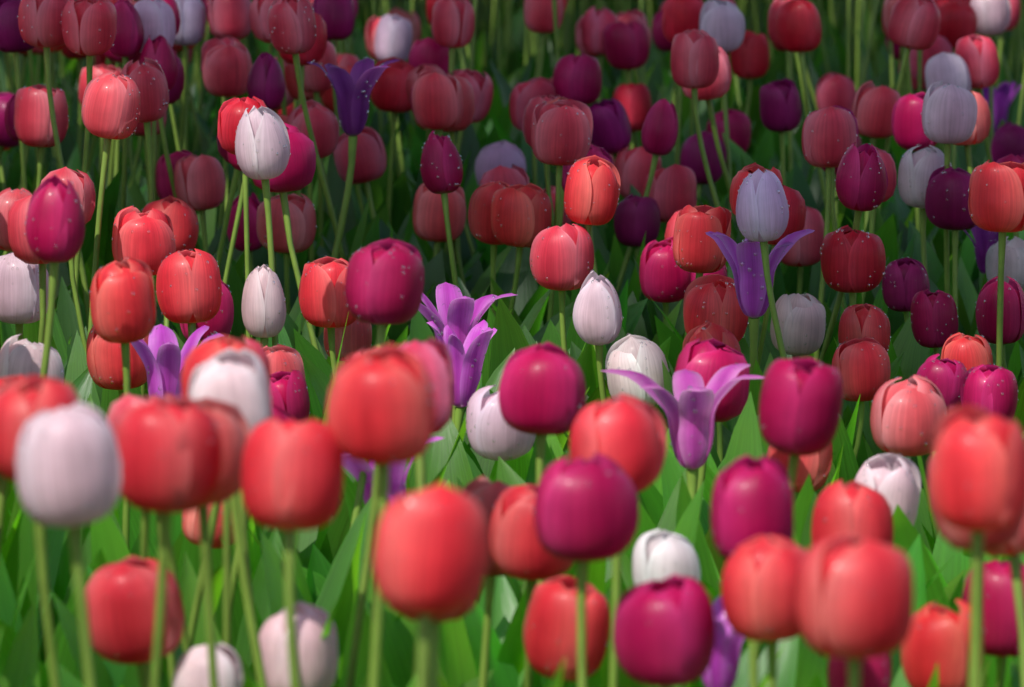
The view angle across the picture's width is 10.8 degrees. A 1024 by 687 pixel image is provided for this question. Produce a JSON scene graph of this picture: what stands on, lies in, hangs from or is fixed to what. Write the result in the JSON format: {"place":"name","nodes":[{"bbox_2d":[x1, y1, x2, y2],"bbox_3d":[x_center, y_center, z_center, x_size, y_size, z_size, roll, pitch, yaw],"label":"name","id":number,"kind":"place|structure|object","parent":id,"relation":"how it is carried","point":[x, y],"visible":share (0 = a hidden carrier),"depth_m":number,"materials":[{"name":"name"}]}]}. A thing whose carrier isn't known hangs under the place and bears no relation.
{"place":"outdoors","nodes":[
{"label":"outdoors","id":0,"kind":"place"},
{"label":"soil","id":1,"kind":"structure","parent":0,"visible":0},
{"bbox_2d":[0,374,39,686],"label":"coral tulip","id":2,"kind":"object","parent":1,"relation":"on","point":[22,659],"visible":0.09,"depth_m":3.98,"materials":[{"name":"green plant"}]},
{"bbox_2d":[0,252,48,340],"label":"tulip","id":3,"kind":"object","parent":1,"relation":"on","point":[19,295],"visible":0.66,"depth_m":5.23,"materials":[{"name":"white plant"}]},
{"bbox_2d":[14,84,70,311],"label":"tulip","id":4,"kind":"object","parent":1,"relation":"on","point":[32,124],"visible":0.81,"depth_m":6.29,"materials":[{"name":"red plant"}]},
{"bbox_2d":[17,0,89,331],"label":"tulip","id":5,"kind":"object","parent":1,"relation":"on","point":[39,23],"visible":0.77,"depth_m":6.11,"materials":[{"name":"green plant"}]},
{"bbox_2d":[24,174,84,664],"bbox_3d":[-0.401,0.135,4.554,0.089,0.560,0.080,0,7,0],"label":"tulip","id":6,"kind":"object","parent":1,"relation":"on","point":[55,227],"visible":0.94,"depth_m":4.50,"materials":[{"name":"pink plant"}]},
{"bbox_2d":[0,0,121,275],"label":"purple tulip","id":7,"kind":"object","parent":1,"relation":"on","point":[12,40],"visible":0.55,"depth_m":6.55,"materials":[{"name":"green plant"}]},
{"bbox_2d":[13,401,120,686],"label":"tulip","id":8,"kind":"object","parent":1,"relation":"on","point":[68,468],"visible":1,"depth_m":3.13,"materials":[{"name":"white plant"}]},
{"bbox_2d":[10,71,140,381],"bbox_3d":[-0.496,-0.006,5.657,0.171,0.558,0.184,6,10,41],"label":"tulip","id":9,"kind":"object","parent":1,"relation":"on","point":[111,106],"visible":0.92,"depth_m":5.62,"materials":[{"name":"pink plant"}]},
{"bbox_2d":[61,0,156,330],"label":"tulip","id":10,"kind":"object","parent":1,"relation":"on","point":[89,27],"visible":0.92,"depth_m":6.05,"materials":[{"name":"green plant"}]},
{"bbox_2d":[86,325,148,398],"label":"coral tulip","id":11,"kind":"object","parent":1,"relation":"on","point":[104,363],"visible":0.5,"depth_m":5.23,"materials":[{"name":"red plant"}]},
{"bbox_2d":[93,0,143,265],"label":"tulip","id":12,"kind":"object","parent":1,"relation":"on","point":[128,41],"visible":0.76,"depth_m":6.56,"materials":[{"name":"purple plant"}]},
{"bbox_2d":[89,257,155,549],"bbox_3d":[-0.346,0.162,4.670,0.080,0.476,0.141,5,9,35],"label":"coral tulip","id":13,"kind":"object","parent":1,"relation":"on","point":[122,303],"visible":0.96,"depth_m":4.62,"materials":[{"name":"red plant"}]},
{"bbox_2d":[86,556,183,686],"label":"coral tulip","id":14,"kind":"object","parent":1,"relation":"on","point":[121,599],"visible":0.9,"depth_m":3.64,"materials":[{"name":"red plant"}]},
{"bbox_2d":[112,205,175,395],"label":"coral tulip","id":15,"kind":"object","parent":1,"relation":"on","point":[147,238],"visible":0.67,"depth_m":5.61,"materials":[{"name":"red plant"}]},
{"bbox_2d":[120,57,168,324],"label":"tulip","id":16,"kind":"object","parent":1,"relation":"on","point":[147,76],"visible":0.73,"depth_m":6.05,"materials":[{"name":"red plant"}]},
{"bbox_2d":[115,394,221,686],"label":"coral tulip","id":17,"kind":"object","parent":1,"relation":"on","point":[170,452],"visible":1,"depth_m":3.26,"materials":[{"name":"red plant"}]},
{"bbox_2d":[131,324,222,397],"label":"tulip","id":18,"kind":"object","parent":1,"relation":"on","point":[162,356],"visible":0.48,"depth_m":5.06,"materials":[{"name":"purple plant"}]},
{"bbox_2d":[156,249,222,337],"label":"coral tulip","id":19,"kind":"object","parent":1,"relation":"on","point":[188,288],"visible":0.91,"depth_m":5.24,"materials":[{"name":"red plant"}]},
{"bbox_2d":[174,154,225,252],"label":"tulip","id":20,"kind":"object","parent":1,"relation":"on","point":[200,183],"visible":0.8,"depth_m":6.55,"materials":[{"name":"red plant"}]},
{"bbox_2d":[172,642,243,686],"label":"tulip","id":21,"kind":"object","parent":1,"relation":"on","point":[191,669],"visible":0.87,"depth_m":3.66,"materials":[{"name":"white plant"}]},
{"bbox_2d":[202,40,251,229],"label":"tulip","id":22,"kind":"object","parent":1,"relation":"on","point":[226,70],"visible":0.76,"depth_m":6.83,"materials":[{"name":"red plant"}]},
{"bbox_2d":[188,348,271,686],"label":"tulip","id":23,"kind":"object","parent":1,"relation":"on","point":[239,379],"visible":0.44,"depth_m":3.65,"materials":[{"name":"white plant"}]},
{"bbox_2d":[241,264,285,346],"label":"tulip","id":24,"kind":"object","parent":1,"relation":"on","point":[263,308],"visible":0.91,"depth_m":5.24,"materials":[{"name":"white plant"}]},
{"bbox_2d":[256,193,316,313],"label":"tulip","id":25,"kind":"object","parent":1,"relation":"on","point":[303,218],"visible":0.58,"depth_m":6.29,"materials":[{"name":"red plant"}]},
{"bbox_2d":[234,106,348,423],"bbox_3d":[-0.215,0.042,5.297,0.111,0.554,0.103,0,7,0],"label":"tulip","id":26,"kind":"object","parent":1,"relation":"on","point":[262,148],"visible":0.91,"depth_m":5.24,"materials":[{"name":"white plant"}]},
{"bbox_2d":[241,416,343,686],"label":"coral tulip","id":27,"kind":"object","parent":1,"relation":"on","point":[292,474],"visible":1,"depth_m":3.26,"materials":[{"name":"red plant"}]},
{"bbox_2d":[259,601,337,686],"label":"tulip","id":28,"kind":"object","parent":1,"relation":"on","point":[318,661],"visible":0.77,"depth_m":3.75,"materials":[{"name":"white plant"}]},
{"bbox_2d":[267,0,379,338],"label":"tulip","id":29,"kind":"object","parent":1,"relation":"on","point":[292,28],"visible":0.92,"depth_m":6.31,"materials":[{"name":"red plant"}]},
{"bbox_2d":[298,256,355,374],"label":"coral tulip","id":30,"kind":"object","parent":1,"relation":"on","point":[322,299],"visible":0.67,"depth_m":5.42,"materials":[{"name":"red plant"}]},
{"bbox_2d":[312,0,356,233],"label":"purple tulip","id":31,"kind":"object","parent":1,"relation":"on","point":[338,16],"visible":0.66,"depth_m":7.16,"materials":[{"name":"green plant"}]},
{"bbox_2d":[247,238,424,550],"bbox_3d":[-0.143,0.166,4.525,0.138,0.507,0.103,-5,9,-32],"label":"tulip","id":32,"kind":"object","parent":1,"relation":"on","point":[384,284],"visible":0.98,"depth_m":4.49,"materials":[{"name":"pink plant"}]},
{"bbox_2d":[333,126,386,218],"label":"tulip","id":33,"kind":"object","parent":1,"relation":"on","point":[371,161],"visible":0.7,"depth_m":6.84,"materials":[{"name":"red plant"}]},
{"bbox_2d":[306,57,435,336],"bbox_3d":[-0.169,-0.069,6.286,0.122,0.523,0.125,-3,8,-25],"label":"tulip","id":34,"kind":"object","parent":1,"relation":"on","point":[353,88],"visible":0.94,"depth_m":6.26,"materials":[{"name":"purple plant"}]},
{"bbox_2d":[370,57,414,237],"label":"red tulip","id":35,"kind":"object","parent":1,"relation":"on","point":[388,93],"visible":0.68,"depth_m":7.15,"materials":[{"name":"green plant"}]},
{"bbox_2d":[364,0,474,249],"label":"tulip","id":36,"kind":"object","parent":1,"relation":"on","point":[453,25],"visible":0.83,"depth_m":7.15,"materials":[{"name":"red plant"}]},
{"bbox_2d":[371,481,489,686],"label":"coral tulip","id":37,"kind":"object","parent":1,"relation":"on","point":[431,553],"visible":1,"depth_m":2.90,"materials":[{"name":"red plant"}]},
{"bbox_2d":[412,183,465,257],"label":"tulip","id":38,"kind":"object","parent":1,"relation":"on","point":[428,220],"visible":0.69,"depth_m":6.55,"materials":[{"name":"red plant"}]},
{"bbox_2d":[327,343,565,686],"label":"coral tulip","id":39,"kind":"object","parent":1,"relation":"on","point":[381,412],"visible":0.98,"depth_m":3.27,"materials":[{"name":"red plant"}]},
{"bbox_2d":[412,69,487,295],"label":"tulip","id":40,"kind":"object","parent":1,"relation":"on","point":[438,103],"visible":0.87,"depth_m":6.55,"materials":[{"name":"red plant"}]},
{"bbox_2d":[427,320,496,432],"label":"tulip","id":41,"kind":"object","parent":1,"relation":"on","point":[468,355],"visible":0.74,"depth_m":5.28,"materials":[{"name":"purple plant"}]},
{"bbox_2d":[420,131,511,337],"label":"tulip","id":42,"kind":"object","parent":1,"relation":"on","point":[441,167],"visible":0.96,"depth_m":6.05,"materials":[{"name":"purple plant"}]},
{"bbox_2d":[418,282,515,422],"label":"tulip","id":43,"kind":"object","parent":1,"relation":"on","point":[458,314],"visible":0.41,"depth_m":5.35,"materials":[{"name":"purple plant"}]},
{"bbox_2d":[463,475,510,686],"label":"tulip","id":44,"kind":"object","parent":1,"relation":"on","point":[484,492],"visible":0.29,"depth_m":4.00,"materials":[{"name":"green plant"}]},
{"bbox_2d":[466,385,535,462],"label":"tulip","id":45,"kind":"object","parent":1,"relation":"on","point":[491,433],"visible":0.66,"depth_m":4.86,"materials":[{"name":"white plant"}]},
{"bbox_2d":[0,335,1023,686],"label":"tulips","id":46,"kind":"object","parent":1,"relation":"on","point":[328,563],"visible":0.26,"depth_m":4.46,"materials":[{"name":"green plant"}]},
{"bbox_2d":[0,96,1023,505],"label":"tulips","id":47,"kind":"object","parent":1,"relation":"on","point":[908,354],"visible":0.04,"depth_m":5.61,"materials":[{"name":"red plant"}]},
{"bbox_2d":[0,0,1023,358],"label":"tulips","id":48,"kind":"object","parent":1,"relation":"on","point":[972,280],"visible":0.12,"depth_m":6.51,"materials":[{"name":"red plant"}]},
{"bbox_2d":[0,335,1023,686],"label":"tulips","id":49,"kind":"object","parent":1,"relation":"on","point":[28,397],"visible":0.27,"depth_m":3.71,"materials":[{"name":"red plant"}]},
{"bbox_2d":[0,0,1023,267],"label":"tulips","id":50,"kind":"object","parent":1,"relation":"on","point":[802,176],"visible":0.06,"depth_m":7.50,"materials":[{"name":"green plant"}]},
{"bbox_2d":[0,0,1023,196],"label":"tulips","id":51,"kind":"object","parent":1,"relation":"on","point":[411,136],"visible":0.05,"depth_m":8.45,"materials":[{"name":"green plant"}]},
{"bbox_2d":[0,0,1023,136],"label":"tulips","id":52,"kind":"object","parent":1,"relation":"on","point":[828,54],"visible":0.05,"depth_m":9.51,"materials":[{"name":"red plant"}]},
{"bbox_2d":[486,183,551,321],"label":"coral tulip","id":53,"kind":"object","parent":1,"relation":"on","point":[521,216],"visible":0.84,"depth_m":6.04,"materials":[{"name":"red plant"}]},
{"bbox_2d":[463,341,585,686],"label":"tulip","id":54,"kind":"object","parent":1,"relation":"on","point":[542,392],"visible":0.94,"depth_m":4.13,"materials":[{"name":"pink plant"}]},
{"bbox_2d":[489,484,573,686],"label":"coral tulip","id":55,"kind":"object","parent":1,"relation":"on","point":[517,551],"visible":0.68,"depth_m":3.92,"materials":[{"name":"red plant"}]},
{"bbox_2d":[41,0,1023,80],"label":"tulips","id":56,"kind":"object","parent":1,"relation":"on","point":[753,14],"visible":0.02,"depth_m":10.37,"materials":[{"name":"red plant"}]},
{"bbox_2d":[490,99,609,325],"bbox_3d":[0.050,-0.031,6.102,0.091,0.491,0.126,-7,10,-44],"label":"tulip","id":57,"kind":"object","parent":1,"relation":"on","point":[561,133],"visible":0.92,"depth_m":6.05,"materials":[{"name":"red plant"}]},
{"bbox_2d":[530,222,593,353],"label":"tulip","id":58,"kind":"object","parent":1,"relation":"on","point":[561,260],"visible":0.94,"depth_m":5.61,"materials":[{"name":"red plant"}]},
{"bbox_2d":[523,575,609,686],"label":"coral tulip","id":59,"kind":"object","parent":1,"relation":"on","point":[550,634],"visible":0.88,"depth_m":3.83,"materials":[{"name":"red plant"}]},
{"bbox_2d":[540,53,601,188],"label":"tulip","id":60,"kind":"object","parent":1,"relation":"on","point":[578,78],"visible":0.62,"depth_m":7.14,"materials":[{"name":"purple plant"}]},
{"bbox_2d":[540,155,620,396],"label":"coral tulip","id":61,"kind":"object","parent":1,"relation":"on","point":[592,191],"visible":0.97,"depth_m":5.61,"materials":[{"name":"red plant"}]},
{"bbox_2d":[532,453,638,686],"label":"tulip","id":62,"kind":"object","parent":1,"relation":"on","point":[586,512],"visible":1,"depth_m":3.48,"materials":[{"name":"pink plant"}]},
{"bbox_2d":[573,270,623,402],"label":"tulip","id":63,"kind":"object","parent":1,"relation":"on","point":[597,316],"visible":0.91,"depth_m":5.24,"materials":[{"name":"white plant"}]},
{"bbox_2d":[568,393,666,686],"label":"coral tulip","id":64,"kind":"object","parent":1,"relation":"on","point":[626,433],"visible":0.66,"depth_m":3.74,"materials":[{"name":"red plant"}]},
{"bbox_2d":[605,333,669,405],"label":"tulip","id":65,"kind":"object","parent":1,"relation":"on","point":[641,354],"visible":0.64,"depth_m":5.20,"materials":[{"name":"white plant"}]},
{"bbox_2d":[614,194,660,294],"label":"purple tulip","id":66,"kind":"object","parent":1,"relation":"on","point":[636,217],"visible":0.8,"depth_m":6.57,"materials":[{"name":"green plant"}]},
{"bbox_2d":[603,21,684,150],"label":"tulip","id":67,"kind":"object","parent":1,"relation":"on","point":[626,47],"visible":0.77,"depth_m":7.86,"materials":[{"name":"purple plant"}]},
{"bbox_2d":[616,98,677,291],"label":"tulip","id":68,"kind":"object","parent":1,"relation":"on","point":[659,132],"visible":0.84,"depth_m":6.56,"materials":[{"name":"purple plant"}]},
{"bbox_2d":[613,574,714,686],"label":"tulip","id":69,"kind":"object","parent":1,"relation":"on","point":[664,632],"visible":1,"depth_m":3.48,"materials":[{"name":"pink plant"}]},
{"bbox_2d":[639,237,690,320],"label":"tulip","id":70,"kind":"object","parent":1,"relation":"on","point":[665,279],"visible":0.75,"depth_m":6.04,"materials":[{"name":"pink plant"}]},
{"bbox_2d":[632,529,700,585],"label":"tulip","id":71,"kind":"object","parent":1,"relation":"on","point":[661,555],"visible":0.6,"depth_m":4.10,"materials":[{"name":"white plant"}]},
{"bbox_2d":[600,363,763,498],"bbox_3d":[0.147,0.210,4.654,0.127,0.386,0.134,-2,8,-12],"label":"tulip","id":72,"kind":"object","parent":1,"relation":"on","point":[689,407],"visible":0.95,"depth_m":4.62,"materials":[{"name":"purple plant"}]},
{"bbox_2d":[670,29,727,272],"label":"tulip","id":73,"kind":"object","parent":1,"relation":"on","point":[694,60],"visible":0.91,"depth_m":6.55,"materials":[{"name":"red plant"}]},
{"bbox_2d":[671,205,731,278],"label":"coral tulip","id":74,"kind":"object","parent":1,"relation":"on","point":[697,250],"visible":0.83,"depth_m":5.61,"materials":[{"name":"red plant"}]},
{"bbox_2d":[665,274,748,457],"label":"coral tulip","id":75,"kind":"object","parent":1,"relation":"on","point":[712,298],"visible":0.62,"depth_m":5.42,"materials":[{"name":"red plant"}]},
{"bbox_2d":[701,596,743,686],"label":"tulip","id":76,"kind":"object","parent":1,"relation":"on","point":[722,670],"visible":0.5,"depth_m":3.80,"materials":[{"name":"purple plant"}]},
{"bbox_2d":[699,0,780,240],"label":"tulip","id":77,"kind":"object","parent":1,"relation":"on","point":[722,22],"visible":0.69,"depth_m":7.15,"materials":[{"name":"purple plant"}]},
{"bbox_2d":[709,454,793,686],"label":"tulip","id":78,"kind":"object","parent":1,"relation":"on","point":[751,497],"visible":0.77,"depth_m":3.54,"materials":[{"name":"pink plant"}]},
{"bbox_2d":[705,229,814,385],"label":"tulip","id":79,"kind":"object","parent":1,"relation":"on","point":[744,259],"visible":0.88,"depth_m":5.31,"materials":[{"name":"purple plant"}]},
{"bbox_2d":[736,168,789,415],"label":"tulip","id":80,"kind":"object","parent":1,"relation":"on","point":[762,213],"visible":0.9,"depth_m":5.24,"materials":[{"name":"white plant"}]},
{"bbox_2d":[720,534,806,686],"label":"coral tulip","id":81,"kind":"object","parent":1,"relation":"on","point":[759,577],"visible":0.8,"depth_m":3.48,"materials":[{"name":"red plant"}]},
{"bbox_2d":[699,357,843,686],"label":"tulip","id":82,"kind":"object","parent":1,"relation":"on","point":[800,404],"visible":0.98,"depth_m":3.92,"materials":[{"name":"pink plant"}]},
{"bbox_2d":[759,78,801,185],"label":"purple tulip","id":83,"kind":"object","parent":1,"relation":"on","point":[780,108],"visible":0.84,"depth_m":7.15,"materials":[{"name":"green plant"}]},
{"bbox_2d":[770,293,826,358],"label":"tulip","id":84,"kind":"object","parent":1,"relation":"on","point":[802,320],"visible":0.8,"depth_m":5.57,"materials":[{"name":"white plant"}]},
{"bbox_2d":[776,0,854,215],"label":"red tulip","id":85,"kind":"object","parent":1,"relation":"on","point":[798,27],"visible":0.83,"depth_m":7.15,"materials":[{"name":"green plant"}]},
{"bbox_2d":[801,106,861,360],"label":"tulip","id":86,"kind":"object","parent":1,"relation":"on","point":[829,136],"visible":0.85,"depth_m":6.04,"materials":[{"name":"red plant"}]},
{"bbox_2d":[811,479,893,545],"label":"coral tulip","id":87,"kind":"object","parent":1,"relation":"on","point":[859,510],"visible":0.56,"depth_m":3.92,"materials":[{"name":"red plant"}]},
{"bbox_2d":[820,225,885,436],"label":"red tulip","id":88,"kind":"object","parent":1,"relation":"on","point":[853,262],"visible":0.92,"depth_m":5.61,"materials":[{"name":"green plant"}]},
{"bbox_2d":[819,142,887,366],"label":"tulip","id":89,"kind":"object","parent":1,"relation":"on","point":[861,179],"visible":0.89,"depth_m":5.62,"materials":[{"name":"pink plant"}]},
{"bbox_2d":[795,532,913,686],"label":"coral tulip","id":90,"kind":"object","parent":1,"relation":"on","point":[854,600],"visible":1,"depth_m":3.01,"materials":[{"name":"red plant"}]},
{"bbox_2d":[832,336,890,459],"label":"coral tulip","id":91,"kind":"object","parent":1,"relation":"on","point":[862,366],"visible":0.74,"depth_m":5.22,"materials":[{"name":"red plant"}]},
{"bbox_2d":[851,80,902,257],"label":"tulip","id":92,"kind":"object","parent":1,"relation":"on","point":[872,107],"visible":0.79,"depth_m":6.83,"materials":[{"name":"red plant"}]},
{"bbox_2d":[854,453,920,525],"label":"tulip","id":93,"kind":"object","parent":1,"relation":"on","point":[894,479],"visible":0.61,"depth_m":4.43,"materials":[{"name":"white plant"}]},
{"bbox_2d":[870,374,946,459],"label":"tulip","id":94,"kind":"object","parent":1,"relation":"on","point":[906,415],"visible":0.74,"depth_m":4.76,"materials":[{"name":"pink plant"}]},
{"bbox_2d":[878,0,940,243],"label":"tulip","id":95,"kind":"object","parent":1,"relation":"on","point":[914,24],"visible":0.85,"depth_m":6.84,"materials":[{"name":"red plant"}]},
{"bbox_2d":[890,144,951,335],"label":"tulip","id":96,"kind":"object","parent":1,"relation":"on","point":[917,169],"visible":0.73,"depth_m":6.11,"materials":[{"name":"grey plant"}]},
{"bbox_2d":[910,289,957,359],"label":"tulip","id":97,"kind":"object","parent":1,"relation":"on","point":[934,321],"visible":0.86,"depth_m":5.62,"materials":[{"name":"purple plant"}]},
{"bbox_2d":[901,599,984,686],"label":"coral tulip","id":98,"kind":"object","parent":1,"relation":"on","point":[940,634],"visible":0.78,"depth_m":3.76,"materials":[{"name":"red plant"}]},
{"bbox_2d":[921,79,976,293],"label":"tulip","id":99,"kind":"object","parent":1,"relation":"on","point":[949,114],"visible":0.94,"depth_m":6.04,"materials":[{"name":"white plant"}]},
{"bbox_2d":[925,165,975,313],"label":"purple tulip","id":100,"kind":"object","parent":1,"relation":"on","point":[946,199],"visible":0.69,"depth_m":6.04,"materials":[{"name":"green plant"}]},
{"bbox_2d":[931,403,1023,686],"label":"coral tulip","id":101,"kind":"object","parent":1,"relation":"on","point":[977,481],"visible":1,"depth_m":3.14,"materials":[{"name":"red plant"}]},
{"bbox_2d":[960,364,1018,421],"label":"tulip","id":102,"kind":"object","parent":1,"relation":"on","point":[991,389],"visible":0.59,"depth_m":5.04,"materials":[{"name":"pink plant"}]},
{"bbox_2d":[961,559,1023,686],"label":"tulip","id":103,"kind":"object","parent":1,"relation":"on","point":[1001,631],"visible":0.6,"depth_m":3.92,"materials":[{"name":"pink plant"}]},
{"bbox_2d":[968,160,1023,366],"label":"coral tulip","id":104,"kind":"object","parent":1,"relation":"on","point":[996,197],"visible":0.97,"depth_m":5.24,"materials":[{"name":"red plant"}]},
{"bbox_2d":[975,276,1023,369],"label":"tulip","id":105,"kind":"object","parent":1,"relation":"on","point":[1013,314],"visible":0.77,"depth_m":5.68,"materials":[{"name":"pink plant"}]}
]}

